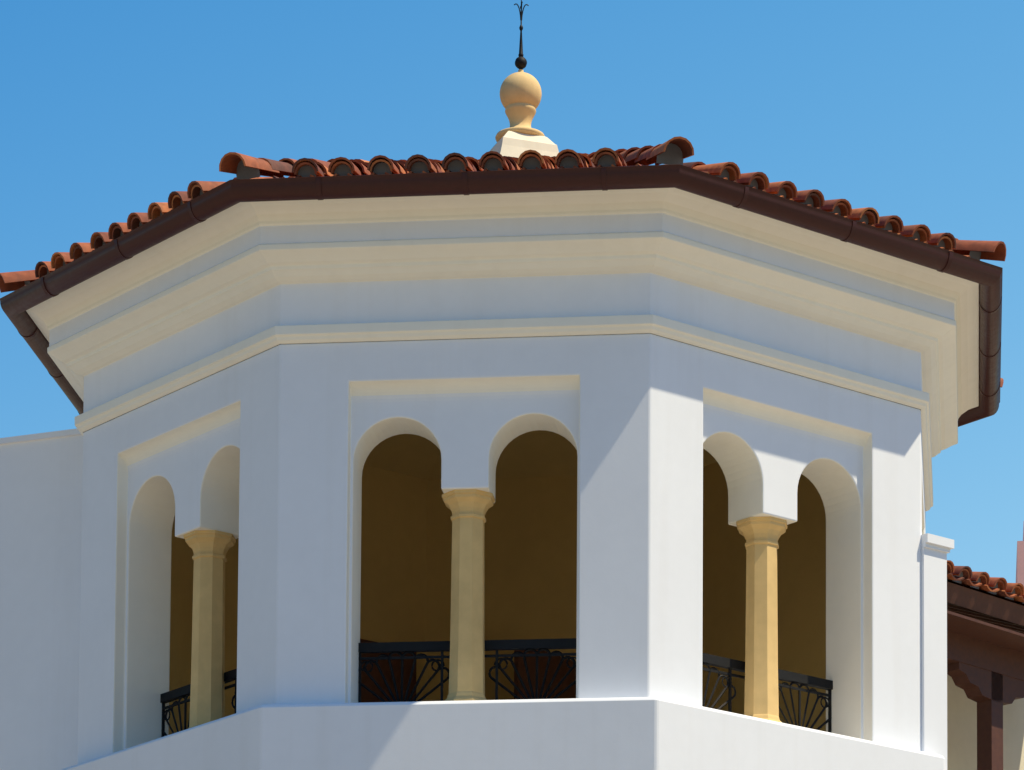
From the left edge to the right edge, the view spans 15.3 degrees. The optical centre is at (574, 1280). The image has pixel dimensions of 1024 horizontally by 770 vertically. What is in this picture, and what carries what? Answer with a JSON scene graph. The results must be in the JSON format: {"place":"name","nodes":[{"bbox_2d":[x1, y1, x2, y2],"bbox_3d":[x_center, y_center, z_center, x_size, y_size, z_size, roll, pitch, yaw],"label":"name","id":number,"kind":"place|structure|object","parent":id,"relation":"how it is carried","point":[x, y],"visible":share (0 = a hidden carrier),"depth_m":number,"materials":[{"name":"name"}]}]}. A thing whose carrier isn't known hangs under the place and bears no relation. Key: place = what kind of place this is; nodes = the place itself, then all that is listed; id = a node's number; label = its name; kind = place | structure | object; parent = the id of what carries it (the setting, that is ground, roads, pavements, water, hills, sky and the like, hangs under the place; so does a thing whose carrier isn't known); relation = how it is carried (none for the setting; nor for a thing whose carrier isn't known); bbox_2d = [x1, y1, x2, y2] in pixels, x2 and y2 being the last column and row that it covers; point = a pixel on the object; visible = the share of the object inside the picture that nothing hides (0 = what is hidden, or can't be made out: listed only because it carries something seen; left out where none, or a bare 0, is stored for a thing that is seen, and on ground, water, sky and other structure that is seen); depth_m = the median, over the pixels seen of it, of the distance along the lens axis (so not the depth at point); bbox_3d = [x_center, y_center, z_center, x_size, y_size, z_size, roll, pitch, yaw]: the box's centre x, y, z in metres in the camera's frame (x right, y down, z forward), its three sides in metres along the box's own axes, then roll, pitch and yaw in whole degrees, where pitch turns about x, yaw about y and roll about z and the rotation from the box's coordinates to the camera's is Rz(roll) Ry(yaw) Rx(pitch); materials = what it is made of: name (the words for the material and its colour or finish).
{"place":"outdoors","nodes":[
{"label":"outdoors","id":0,"kind":"place"},
{"bbox_2d":[78,333,925,763],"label":"tower wall","id":1,"kind":"structure","parent":0,"point":[260,457],"depth_m":31.27,"materials":[{"name":"white paint"}]},
{"bbox_2d":[26,188,978,511],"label":"tower cornice","id":2,"kind":"structure","parent":1,"relation":"on","point":[220,290],"depth_m":30.86,"materials":[{"name":"white paint"}]},
{"bbox_2d":[0,164,1002,426],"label":"roof gutter","id":3,"kind":"object","parent":2,"relation":"attached to","point":[16,304],"visible":0.62,"depth_m":30.73,"materials":[{"name":"brown metal"}]},
{"bbox_2d":[0,136,1005,387],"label":"roof tiles","id":4,"kind":"object","parent":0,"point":[668,152],"visible":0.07,"depth_m":30.75,"materials":[{"name":"red tile"}]},
{"bbox_2d":[490,131,558,157],"bbox_3d":[-0.494,-10.005,34.497,0.792,0.632,0.792,2,-5,-21],"label":"finial base","id":5,"kind":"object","parent":4,"relation":"on","point":[512,144],"depth_m":34.27,"materials":[{"name":"white paint"}]},
{"bbox_2d":[495,69,544,141],"bbox_3d":[-0.490,-10.634,34.553,0.454,0.665,0.454,0,-5,6],"label":"roof finial","id":6,"kind":"object","parent":5,"relation":"on","point":[520,94],"visible":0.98,"depth_m":34.43,"materials":[{"name":"stone"}]},
{"bbox_2d":[514,0,528,69],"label":"finial spike","id":7,"kind":"object","parent":6,"relation":"on","point":[520,61],"visible":1,"depth_m":34.59,"materials":[{"name":"metal"}]},
{"bbox_2d":[0,0,1023,582],"label":"sky","id":8,"kind":"structure","parent":0,"point":[910,110],"materials":[{"name":"blue"}]},
{"bbox_2d":[947,674,1023,769],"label":"wing wall","id":9,"kind":"structure","parent":0,"point":[961,731],"depth_m":44.20,"materials":[{"name":"beige paint"}]},
{"bbox_2d":[947,582,1023,769],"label":"wing timber","id":10,"kind":"object","parent":9,"relation":"attached to","point":[985,652],"visible":0.3,"depth_m":41.03,"materials":[{"name":"brown wood"}]},
{"bbox_2d":[947,560,1023,605],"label":"wing roof tiles","id":11,"kind":"object","parent":10,"relation":"on","point":[985,583],"visible":0.07,"depth_m":40.38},
{"bbox_2d":[1016,523,1023,585],"bbox_3d":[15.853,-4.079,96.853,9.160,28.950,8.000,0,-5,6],"label":"chimney","id":12,"kind":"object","parent":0,"point":[1020,564],"depth_m":94.56,"materials":[{"name":"paint"}]},
{"label":"ground","id":13,"kind":"structure","parent":0,"visible":0},
{"bbox_2d":[0,426,96,769],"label":"wing wall","id":14,"kind":"structure","parent":13,"relation":"on","point":[41,479],"depth_m":33.74,"materials":[{"name":"white paint"}]},
{"bbox_2d":[61,697,944,769],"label":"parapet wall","id":15,"kind":"structure","parent":13,"relation":"on","point":[639,733],"depth_m":30.26,"materials":[{"name":"white paint"}]},
{"bbox_2d":[360,639,575,702],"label":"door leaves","id":16,"kind":"object","parent":15,"relation":"on","point":[375,674],"visible":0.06,"depth_m":36.85,"materials":[{"name":"brown wood"}]},
{"bbox_2d":[184,489,786,728],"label":"columns","id":17,"kind":"structure","parent":15,"relation":"on","point":[468,508],"depth_m":31.42,"materials":[{"name":"beige stone"}]},
{"bbox_2d":[160,638,832,736],"bbox_3d":[-0.013,-4.723,32.292,6.560,0.665,2.954,2,-5,-16],"label":"balcony railing","id":18,"kind":"object","parent":15,"relation":"on","point":[526,645],"visible":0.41,"depth_m":30.98,"materials":[{"name":"black metal"}]},
{"bbox_2d":[152,333,860,575],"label":"arcade ceiling","id":19,"kind":"structure","parent":15,"relation":"on","point":[530,525],"depth_m":37.28,"materials":[{"name":"beige paint"}]},
{"bbox_2d":[921,533,953,769],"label":"end wall","id":20,"kind":"structure","parent":15,"relation":"attached to","point":[935,549],"depth_m":32.26,"materials":[{"name":"white paint"}]}
]}

